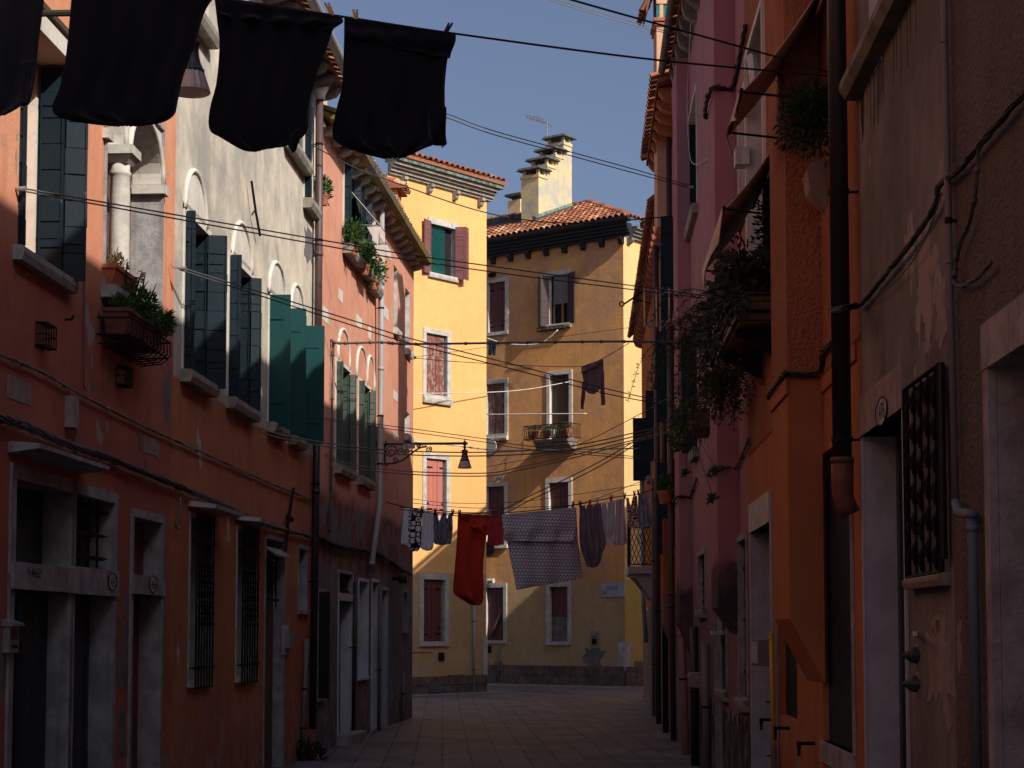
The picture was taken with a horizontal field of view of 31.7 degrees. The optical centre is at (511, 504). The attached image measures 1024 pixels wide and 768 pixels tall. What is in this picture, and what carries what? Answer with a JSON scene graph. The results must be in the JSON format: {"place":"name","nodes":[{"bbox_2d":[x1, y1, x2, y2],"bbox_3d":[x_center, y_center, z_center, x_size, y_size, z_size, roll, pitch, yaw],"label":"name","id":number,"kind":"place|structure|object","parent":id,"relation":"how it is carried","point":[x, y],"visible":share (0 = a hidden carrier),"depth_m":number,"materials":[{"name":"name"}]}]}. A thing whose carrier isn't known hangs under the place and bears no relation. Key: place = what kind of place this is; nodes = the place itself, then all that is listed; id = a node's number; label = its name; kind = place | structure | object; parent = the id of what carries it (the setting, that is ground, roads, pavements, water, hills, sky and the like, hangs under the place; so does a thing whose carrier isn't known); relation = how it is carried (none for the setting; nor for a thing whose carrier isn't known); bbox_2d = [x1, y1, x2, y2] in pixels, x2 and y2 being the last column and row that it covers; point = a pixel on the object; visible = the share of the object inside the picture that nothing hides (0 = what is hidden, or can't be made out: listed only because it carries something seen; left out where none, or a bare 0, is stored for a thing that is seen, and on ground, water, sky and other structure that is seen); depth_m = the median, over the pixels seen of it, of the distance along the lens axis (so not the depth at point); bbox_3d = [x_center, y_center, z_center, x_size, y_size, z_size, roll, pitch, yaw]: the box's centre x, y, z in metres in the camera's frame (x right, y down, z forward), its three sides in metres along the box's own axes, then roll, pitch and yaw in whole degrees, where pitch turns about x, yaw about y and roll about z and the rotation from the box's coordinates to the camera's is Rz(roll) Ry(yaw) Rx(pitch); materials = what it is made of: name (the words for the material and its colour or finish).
{"place":"outdoors","nodes":[
{"label":"outdoors","id":0,"kind":"place"},
{"bbox_2d":[271,685,700,767],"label":"street paving","id":1,"kind":"structure","parent":0,"point":[548,727],"depth_m":28.47,"materials":[{"name":"grey stone"}]},
{"bbox_2d":[0,0,176,767],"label":"town house","id":2,"kind":"structure","parent":1,"relation":"on","point":[85,553],"depth_m":13.54,"materials":[{"name":"orange paint"}]},
{"bbox_2d":[2,619,24,652],"bbox_3d":[-3.287,0.863,11.870,0.078,0.221,0.229,0,-4,3],"label":"intercom","id":3,"kind":"object","parent":2,"relation":"attached to","point":[10,639],"visible":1,"depth_m":11.79,"materials":[{"name":"grey metal"}]},
{"bbox_2d":[4,561,78,767],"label":"door","id":4,"kind":"structure","parent":2,"relation":"in","point":[35,689],"depth_m":12.93,"materials":[{"name":"grey stone"}]},
{"bbox_2d":[34,321,56,350],"bbox_3d":[-3.252,-1.178,12.576,0.089,0.172,0.234,0,-4,3],"label":"vent cage","id":5,"kind":"object","parent":2,"relation":"attached to","point":[41,334],"visible":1,"depth_m":12.56,"materials":[{"name":"red paint"}]},
{"bbox_2d":[12,2,87,293],"bbox_3d":[-3.382,-2.561,12.691,0.545,1.940,1.281,0,-4,0],"label":"window","id":6,"kind":"structure","parent":2,"relation":"in","point":[53,150],"depth_m":13.16,"materials":[{"name":"green wood"}]},
{"bbox_2d":[8,441,108,565],"bbox_3d":[-3.307,0.040,12.698,0.480,0.816,1.656,0,-4,3],"label":"window","id":7,"kind":"structure","parent":2,"relation":"in","point":[38,511],"depth_m":12.97,"materials":[{"name":"grey stone"}]},
{"bbox_2d":[64,395,78,454],"bbox_3d":[-3.225,-0.542,13.237,0.068,0.528,0.200,0,-4,3],"label":"junction box","id":8,"kind":"object","parent":2,"relation":"attached to","point":[71,417],"visible":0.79,"depth_m":13.15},
{"bbox_2d":[48,566,119,767],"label":"door","id":9,"kind":"structure","parent":2,"relation":"in","point":[95,612],"depth_m":14.30,"materials":[{"name":"grey stone"}]},
{"bbox_2d":[68,481,118,570],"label":"window","id":10,"kind":"structure","parent":2,"relation":"in","point":[96,547],"depth_m":14.30,"materials":[{"name":"grey stone"}]},
{"bbox_2d":[101,248,145,292],"bbox_3d":[-3.154,-1.887,14.441,0.350,0.350,0.717,0,-4,0],"label":"flower pot","id":11,"kind":"object","parent":2,"relation":"on","point":[114,271],"visible":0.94,"depth_m":14.34,"materials":[{"name":"ceramic"}]},
{"bbox_2d":[42,10,210,98],"bbox_3d":[-2.595,-2.716,10.711,1.610,0.547,0.249,0,-4,0],"label":"street lamp","id":12,"kind":"object","parent":2,"relation":"attached to","point":[194,84],"visible":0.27,"depth_m":10.67,"materials":[{"name":"grey metal"}]},
{"bbox_2d":[101,123,174,335],"bbox_3d":[-3.270,-2.495,15.132,0.460,1.870,1.966,0,-4,3],"label":"window","id":13,"kind":"structure","parent":2,"relation":"in","point":[134,157],"depth_m":15.93,"materials":[{"name":"grey stone"}]},
{"bbox_2d":[96,259,180,366],"bbox_3d":[-3.004,-1.571,14.609,0.425,0.745,1.337,0,-4,6],"label":"window box","id":14,"kind":"object","parent":2,"relation":"attached to","point":[126,324],"visible":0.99,"depth_m":14.43,"materials":[{"name":"ceramic"}]},
{"bbox_2d":[127,574,165,767],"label":"door","id":15,"kind":"structure","parent":2,"relation":"in","point":[146,593],"depth_m":15.87,"materials":[{"name":"grey stone"}]},
{"bbox_2d":[129,508,164,577],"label":"window","id":16,"kind":"structure","parent":2,"relation":"in","point":[146,553],"depth_m":15.95,"materials":[{"name":"grey stone"}]},
{"bbox_2d":[15,186,705,298],"bbox_3d":[-0.864,-2.144,15.676,0.588,0.595,8.790,-3,-5,37],"label":"washing line","id":17,"kind":"object","parent":2,"relation":"attached to","point":[22,188],"visible":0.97,"depth_m":14.93,"materials":[{"name":"grey metal"}]},
{"bbox_2d":[170,264,671,405],"bbox_3d":[-0.630,-1.732,20.111,0.468,0.362,9.127,-3,-5,34],"label":"washing line","id":18,"kind":"object","parent":2,"relation":"attached to","point":[183,268],"visible":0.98,"depth_m":19.53,"materials":[{"name":"grey metal"}]},
{"bbox_2d":[168,0,343,767],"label":"town house","id":19,"kind":"structure","parent":1,"relation":"on","point":[242,688],"depth_m":19.75,"materials":[{"name":"beige paint"}]},
{"bbox_2d":[0,414,312,537],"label":"cable bundle","id":20,"kind":"object","parent":19,"relation":"attached to","point":[10,421],"visible":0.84,"depth_m":14.17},
{"bbox_2d":[0,353,319,501],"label":"cable bundle","id":21,"kind":"object","parent":19,"relation":"attached to","point":[46,374],"visible":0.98,"depth_m":14.99,"materials":[{"name":"rubber"}]},
{"bbox_2d":[180,207,227,397],"bbox_3d":[-3.091,-1.932,17.382,0.533,1.660,1.200,0,-4,0],"label":"window","id":22,"kind":"structure","parent":19,"relation":"in","point":[204,301],"depth_m":17.83,"materials":[{"name":"green paint"}]},
{"bbox_2d":[198,5,218,49],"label":"window","id":23,"kind":"structure","parent":19,"relation":"in","point":[208,34],"depth_m":17.57,"materials":[{"name":"grey stone"}]},
{"bbox_2d":[187,500,243,688],"bbox_3d":[-2.994,0.891,17.597,0.490,1.786,1.303,0,-4,3],"label":"window","id":24,"kind":"structure","parent":19,"relation":"in","point":[202,544],"depth_m":17.57,"materials":[{"name":"metal"}]},
{"bbox_2d":[225,251,261,422],"bbox_3d":[-2.991,-1.787,19.464,0.359,1.660,1.372,0,-4,3],"label":"window","id":25,"kind":"structure","parent":19,"relation":"in","point":[244,315],"depth_m":19.98,"materials":[{"name":"blue paint"}]},
{"bbox_2d":[235,516,284,683],"bbox_3d":[-2.876,1.052,19.832,0.490,1.807,1.431,0,-4,3],"label":"window","id":26,"kind":"structure","parent":19,"relation":"in","point":[247,538],"depth_m":19.81,"materials":[{"name":"metal"}]},
{"bbox_2d":[262,532,290,767],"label":"door","id":27,"kind":"structure","parent":19,"relation":"in","point":[275,555],"depth_m":21.90,"materials":[{"name":"grey stone"}]},
{"bbox_2d":[266,292,305,440],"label":"window","id":28,"kind":"structure","parent":19,"relation":"in","point":[286,364],"depth_m":21.15,"materials":[{"name":"green paint"}]},
{"bbox_2d":[297,543,309,614],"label":"window","id":29,"kind":"structure","parent":19,"relation":"in","point":[302,582],"depth_m":23.73,"materials":[{"name":"grey stone"}]},
{"bbox_2d":[288,316,324,450],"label":"window","id":30,"kind":"structure","parent":19,"relation":"in","point":[315,335],"depth_m":23.15,"materials":[{"name":"green paint"}]},
{"bbox_2d":[303,94,321,220],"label":"window","id":31,"kind":"structure","parent":19,"relation":"in","point":[310,205],"depth_m":23.66,"materials":[{"name":"grey stone"}]},
{"bbox_2d":[246,423,670,456],"bbox_3d":[-0.428,-0.903,22.100,6.896,0.735,0.207,4,-5,-41],"label":"washing line","id":32,"kind":"object","parent":19,"relation":"attached to","point":[250,425],"visible":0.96,"depth_m":21.92,"materials":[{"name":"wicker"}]},
{"bbox_2d":[315,101,431,750],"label":"town house","id":33,"kind":"structure","parent":1,"relation":"on","point":[364,645],"depth_m":28.65,"materials":[{"name":"pink paint"}]},
{"bbox_2d":[317,588,329,701],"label":"window","id":34,"kind":"structure","parent":33,"relation":"in","point":[323,645],"depth_m":24.61,"materials":[{"name":"black wood"}]},
{"bbox_2d":[334,357,357,480],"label":"window","id":35,"kind":"structure","parent":33,"relation":"in","point":[345,383],"depth_m":27.27,"materials":[{"name":"green paint"}]},
{"bbox_2d":[336,593,365,744],"bbox_3d":[-2.494,2.449,26.811,0.450,2.255,1.404,0,-4,4],"label":"door","id":36,"kind":"structure","parent":33,"relation":"in","point":[345,735],"depth_m":27.38,"materials":[{"name":"grey paint"}]},
{"bbox_2d":[342,161,364,267],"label":"window","id":37,"kind":"structure","parent":33,"relation":"in","point":[351,207],"depth_m":26.94,"materials":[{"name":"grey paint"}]},
{"bbox_2d":[357,578,369,680],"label":"window","id":38,"kind":"structure","parent":33,"relation":"in","point":[363,584],"depth_m":28.95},
{"bbox_2d":[357,377,376,490],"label":"window","id":39,"kind":"structure","parent":33,"relation":"in","point":[366,435],"depth_m":29.22,"materials":[{"name":"green paint"}]},
{"bbox_2d":[370,579,379,732],"bbox_3d":[-2.372,2.504,29.731,0.254,2.551,0.771,0,-4,4],"label":"door","id":40,"kind":"structure","parent":33,"relation":"in","point":[374,582],"depth_m":30.03,"materials":[{"name":"grey paint"}]},
{"bbox_2d":[381,587,388,728],"bbox_3d":[-2.294,2.632,30.763,0.254,2.441,0.771,0,-4,4],"label":"door","id":41,"kind":"structure","parent":33,"relation":"in","point":[384,673],"depth_m":31.08,"materials":[{"name":"blue paint"}]},
{"bbox_2d":[384,440,471,468],"bbox_3d":[-1.439,-0.875,30.921,1.512,0.512,0.240,-1,-4,7],"label":"street lamp","id":42,"kind":"object","parent":33,"relation":"attached to","point":[464,462],"visible":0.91,"depth_m":30.89,"materials":[{"name":"black metal"}]},
{"bbox_2d":[325,429,673,476],"bbox_3d":[-0.230,-0.700,24.878,5.102,0.620,0.049,-1,-4,10],"label":"washing line","id":43,"kind":"object","parent":33,"relation":"attached to","point":[326,455],"visible":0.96,"depth_m":24.85,"materials":[{"name":"plastic"}]},
{"bbox_2d":[330,338,673,345],"bbox_3d":[-0.158,-2.299,25.277,4.969,0.211,0.059,-1,-4,10],"label":"overhead cable","id":44,"kind":"object","parent":33,"relation":"attached to","point":[497,342],"visible":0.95,"depth_m":25.26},
{"bbox_2d":[386,488,653,513],"bbox_3d":[0.306,-0.196,32.642,6.403,0.829,0.020,2,-5,-31],"label":"washing line","id":45,"kind":"object","parent":33,"relation":"attached to","point":[518,511],"visible":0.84,"depth_m":32.52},
{"bbox_2d":[433,513,452,544],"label":"shorts","id":46,"kind":"object","parent":45,"relation":"hanging from","point":[443,530],"visible":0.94,"depth_m":31.66,"materials":[{"name":"blue fabric"}]},
{"bbox_2d":[453,514,488,605],"bbox_3d":[-0.718,0.975,31.942,0.686,1.617,0.286,2,-5,-30],"label":"sheet","id":47,"kind":"object","parent":45,"relation":"hanging from","point":[468,581],"visible":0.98,"depth_m":31.93,"materials":[{"name":"red fabric"}]},
{"bbox_2d":[502,507,582,589],"bbox_3d":[0.571,0.787,32.685,1.780,1.522,0.160,2,-5,-31],"label":"bed sheet","id":48,"kind":"object","parent":45,"relation":"hanging from","point":[543,547],"visible":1,"depth_m":32.69,"materials":[{"name":"fabric"}]},
{"bbox_2d":[579,503,604,567],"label":"trousers","id":49,"kind":"object","parent":45,"relation":"hanging from","point":[591,538],"visible":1,"depth_m":33.26,"materials":[{"name":"fabric"}]},
{"bbox_2d":[384,153,506,693],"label":"corner house","id":50,"kind":"structure","parent":1,"relation":"on","point":[449,647],"depth_m":48.12,"materials":[{"name":"yellow paint"}]},
{"bbox_2d":[419,573,449,645],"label":"window","id":51,"kind":"structure","parent":50,"relation":"in","point":[433,603],"depth_m":47.43,"materials":[{"name":"wood"}]},
{"bbox_2d":[422,452,449,519],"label":"window","id":52,"kind":"structure","parent":50,"relation":"in","point":[436,489],"depth_m":47.72,"materials":[{"name":"wood"}]},
{"bbox_2d":[422,327,452,405],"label":"window","id":53,"kind":"structure","parent":50,"relation":"in","point":[436,374],"depth_m":47.95,"materials":[{"name":"stone"}]},
{"bbox_2d":[424,217,468,282],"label":"window","id":54,"kind":"structure","parent":50,"relation":"in","point":[443,239],"depth_m":48.55,"materials":[{"name":"wood"}]},
{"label":"pulley","id":55,"kind":"object","parent":50,"relation":"attached to","visible":0},
{"bbox_2d":[416,343,628,366],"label":"washing line","id":56,"kind":"object","parent":55,"relation":"attached to","point":[520,365],"visible":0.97,"depth_m":42.95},
{"bbox_2d":[581,359,604,408],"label":"jumper","id":57,"kind":"object","parent":56,"relation":"hanging from","point":[593,373],"visible":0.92,"depth_m":41.13,"materials":[{"name":"fabric"}]},
{"bbox_2d":[486,133,644,685],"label":"corner house","id":58,"kind":"structure","parent":1,"relation":"on","point":[540,634],"depth_m":55.59,"materials":[{"name":"paint"}]},
{"bbox_2d":[486,583,506,643],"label":"window","id":59,"kind":"structure","parent":58,"relation":"in","point":[496,593],"depth_m":56.70,"materials":[{"name":"stone"}]},
{"bbox_2d":[486,378,507,437],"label":"window","id":60,"kind":"structure","parent":58,"relation":"in","point":[496,402],"depth_m":57.15,"materials":[{"name":"wood"}]},
{"bbox_2d":[486,481,507,547],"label":"window","id":61,"kind":"structure","parent":58,"relation":"in","point":[496,492],"depth_m":56.95,"materials":[{"name":"red paint"}]},
{"bbox_2d":[486,276,508,336],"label":"window","id":62,"kind":"structure","parent":58,"relation":"in","point":[497,289],"depth_m":57.37,"materials":[{"name":"wood"}]},
{"bbox_2d":[486,369,572,441],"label":"window","id":63,"kind":"structure","parent":58,"relation":"in","point":[559,396],"depth_m":55.77,"materials":[{"name":"white wood"}]},
{"bbox_2d":[536,269,574,331],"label":"window","id":64,"kind":"structure","parent":58,"relation":"in","point":[556,299],"depth_m":55.96,"materials":[{"name":"wood"}]},
{"bbox_2d":[545,477,571,509],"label":"window","id":65,"kind":"structure","parent":58,"relation":"in","point":[566,489],"depth_m":55.52,"materials":[{"name":"red paint"}]},
{"bbox_2d":[545,582,571,644],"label":"window","id":66,"kind":"structure","parent":58,"relation":"in","point":[559,594],"depth_m":55.25,"materials":[{"name":"stone"}]},
{"bbox_2d":[626,194,669,729],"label":"town house","id":67,"kind":"structure","parent":1,"relation":"on","point":[645,577],"depth_m":35.64,"materials":[{"name":"orange paint"}]},
{"bbox_2d":[633,418,651,483],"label":"window","id":68,"kind":"structure","parent":67,"relation":"in","point":[641,468],"depth_m":38.55,"materials":[{"name":"black wood"}]},
{"bbox_2d":[636,0,686,744],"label":"town house","id":69,"kind":"structure","parent":1,"relation":"on","point":[656,151],"depth_m":27.80,"materials":[{"name":"pink paint"}]},
{"bbox_2d":[656,329,673,421],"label":"window","id":70,"kind":"structure","parent":69,"relation":"in","point":[661,409],"depth_m":28.58,"materials":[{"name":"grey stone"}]},
{"bbox_2d":[657,455,674,557],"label":"window","id":71,"kind":"structure","parent":69,"relation":"in","point":[662,510],"depth_m":28.44,"materials":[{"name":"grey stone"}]},
{"bbox_2d":[661,217,673,320],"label":"window","id":72,"kind":"structure","parent":69,"relation":"in","point":[667,279],"depth_m":26.80,"materials":[{"name":"grey stone"}]},
{"bbox_2d":[658,0,750,767],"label":"town house","id":73,"kind":"structure","parent":1,"relation":"on","point":[712,581],"depth_m":20.09,"materials":[{"name":"paint"}]},
{"bbox_2d":[399,417,670,517],"bbox_3d":[0.265,-0.467,27.907,0.225,1.180,7.763,3,-5,-33],"label":"washing line","id":74,"kind":"object","parent":73,"relation":"attached to","point":[542,489],"visible":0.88,"depth_m":27.77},
{"bbox_2d":[625,277,725,408],"bbox_3d":[1.859,-1.624,17.417,1.317,1.440,4.019,0,-4,0],"label":"trailing plant","id":75,"kind":"object","parent":73,"relation":"attached to","point":[690,336],"visible":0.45,"depth_m":17.51,"materials":[{"name":"green plant"}]},
{"bbox_2d":[681,322,699,462],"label":"window","id":76,"kind":"structure","parent":73,"relation":"in","point":[691,456],"depth_m":22.93,"materials":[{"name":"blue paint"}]},
{"bbox_2d":[684,83,697,240],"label":"window","id":77,"kind":"structure","parent":73,"relation":"in","point":[692,119],"depth_m":23.45,"materials":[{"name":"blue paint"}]},
{"bbox_2d":[663,396,723,504],"bbox_3d":[1.893,-0.558,17.679,0.522,1.469,4.935,0,-4,0],"label":"succulent planter","id":78,"kind":"object","parent":73,"relation":"attached to","point":[679,420],"visible":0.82,"depth_m":19.14,"materials":[{"name":"green plant"}]},
{"bbox_2d":[695,548,706,618],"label":"window","id":79,"kind":"structure","parent":73,"relation":"in","point":[701,612],"depth_m":21.94,"materials":[{"name":"grey stone"}]},
{"bbox_2d":[669,344,764,451],"bbox_3d":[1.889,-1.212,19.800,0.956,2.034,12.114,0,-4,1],"label":"trailing plant","id":80,"kind":"object","parent":73,"relation":"attached to","point":[717,380],"visible":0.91,"depth_m":15.25,"materials":[{"name":"green plant"}]},
{"bbox_2d":[714,612,725,767],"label":"door","id":81,"kind":"structure","parent":73,"relation":"in","point":[722,653],"depth_m":19.16,"materials":[{"name":"grey stone"}]},
{"bbox_2d":[703,24,747,119],"bbox_3d":[1.956,-3.846,17.075,0.269,0.260,3.488,0,-4,2],"label":"cable bundle","id":82,"kind":"object","parent":73,"relation":"attached to","point":[717,87],"visible":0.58,"depth_m":16.56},
{"bbox_2d":[734,531,748,712],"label":"window","id":83,"kind":"structure","parent":73,"relation":"in","point":[741,702],"depth_m":16.32,"materials":[{"name":"grey stone"}]},
{"bbox_2d":[734,0,864,767],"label":"town house","id":84,"kind":"structure","parent":1,"relation":"on","point":[805,537],"depth_m":10.71,"materials":[{"name":"orange paint"}]},
{"bbox_2d":[245,0,827,76],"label":"washing line","id":85,"kind":"object","parent":84,"relation":"attached to","point":[635,57],"visible":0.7,"depth_m":9.43,"materials":[{"name":"grey metal"}]},
{"bbox_2d":[0,0,43,115],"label":"shirt","id":86,"kind":"object","parent":85,"relation":"hanging from","point":[20,24],"visible":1,"depth_m":7.79,"materials":[{"name":"grey fabric"}]},
{"bbox_2d":[52,0,211,126],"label":"shirt","id":87,"kind":"object","parent":85,"relation":"hanging from","point":[126,62],"visible":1,"depth_m":8.01,"materials":[{"name":"black fabric"}]},
{"bbox_2d":[208,0,342,152],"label":"shirt","id":88,"kind":"object","parent":85,"relation":"hanging from","point":[270,58],"visible":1,"depth_m":8.31,"materials":[{"name":"black fabric"}]},
{"bbox_2d":[332,17,455,158],"bbox_3d":[-0.557,-1.978,8.608,0.635,0.662,0.086,2,-4,-25],"label":"shirt","id":89,"kind":"object","parent":85,"relation":"hanging from","point":[391,102],"visible":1,"depth_m":8.60,"materials":[{"name":"black fabric"}]},
{"bbox_2d":[689,172,771,378],"bbox_3d":[1.714,-1.717,13.768,0.595,1.347,2.234,0,-4,0],"label":"balcony planter","id":90,"kind":"object","parent":84,"relation":"attached to","point":[738,301],"visible":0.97,"depth_m":13.20,"materials":[{"name":"green wood"}]},
{"bbox_2d":[702,152,769,291],"bbox_3d":[1.708,-2.130,13.617,0.463,0.779,2.212,0,-4,2],"label":"awning","id":91,"kind":"object","parent":84,"relation":"attached to","point":[735,212],"visible":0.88,"depth_m":13.42,"materials":[{"name":"beige fabric"}]},
{"bbox_2d":[734,0,767,290],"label":"window","id":92,"kind":"structure","parent":84,"relation":"in","point":[750,157],"depth_m":15.29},
{"bbox_2d":[748,490,772,767],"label":"door","id":93,"kind":"structure","parent":84,"relation":"in","point":[759,511],"depth_m":15.12,"materials":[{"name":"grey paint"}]},
{"bbox_2d":[766,632,777,767],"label":"gas pipe","id":94,"kind":"object","parent":84,"relation":"attached to","point":[773,757],"visible":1,"depth_m":13.07,"materials":[{"name":"metal"}]},
{"bbox_2d":[726,0,819,155],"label":"awning","id":95,"kind":"object","parent":84,"relation":"attached to","point":[751,94],"visible":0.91,"depth_m":10.70,"materials":[{"name":"beige fabric"}]},
{"bbox_2d":[775,622,797,767],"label":"window","id":96,"kind":"structure","parent":84,"relation":"in","point":[786,663],"depth_m":13.09,"materials":[{"name":"orange paint"}]},
{"bbox_2d":[769,74,828,167],"bbox_3d":[1.658,-2.144,10.008,0.461,0.527,0.584,0,-4,0],"label":"hanging plant","id":97,"kind":"object","parent":84,"relation":"attached to","point":[809,115],"visible":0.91,"depth_m":9.95,"materials":[{"name":"green plant"}]},
{"bbox_2d":[819,447,855,767],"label":"window","id":98,"kind":"structure","parent":84,"relation":"in","point":[837,749],"depth_m":10.24,"materials":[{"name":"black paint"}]},
{"bbox_2d":[839,0,1023,767],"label":"town house","id":99,"kind":"structure","parent":1,"relation":"on","point":[934,87],"depth_m":7.06,"materials":[{"name":"brown paint"}]},
{"bbox_2d":[839,0,915,136],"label":"window","id":100,"kind":"structure","parent":99,"relation":"in","point":[884,15],"depth_m":8.50,"materials":[{"name":"grey metal"}]},
{"bbox_2d":[858,363,910,767],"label":"door","id":101,"kind":"structure","parent":99,"relation":"in","point":[887,729],"depth_m":9.02,"materials":[{"name":"grey paint"}]},
{"bbox_2d":[902,362,950,589],"bbox_3d":[1.789,-0.099,7.352,0.261,0.872,0.840,0,-4,2],"label":"window","id":102,"kind":"structure","parent":99,"relation":"in","point":[927,432],"depth_m":7.36,"materials":[{"name":"metal"}]},
{"bbox_2d":[858,87,1023,307],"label":"cable bundle","id":103,"kind":"object","parent":99,"relation":"attached to","point":[1002,118],"visible":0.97,"depth_m":6.90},
{"bbox_2d":[951,149,992,287],"bbox_3d":[1.640,-1.013,6.447,0.021,0.465,0.623,0,-4,2],"label":"cable bundle","id":104,"kind":"object","parent":103,"relation":"hanging from","point":[955,283],"visible":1,"depth_m":6.42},
{"bbox_2d":[980,292,1023,767],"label":"doorway","id":105,"kind":"structure","parent":99,"relation":"in","point":[1002,335],"depth_m":6.14,"materials":[{"name":"grey stone"}]},
{"bbox_2d":[319,0,653,237],"label":"sky","id":106,"kind":"structure","parent":0,"point":[598,100],"materials":[{"name":"blue"}]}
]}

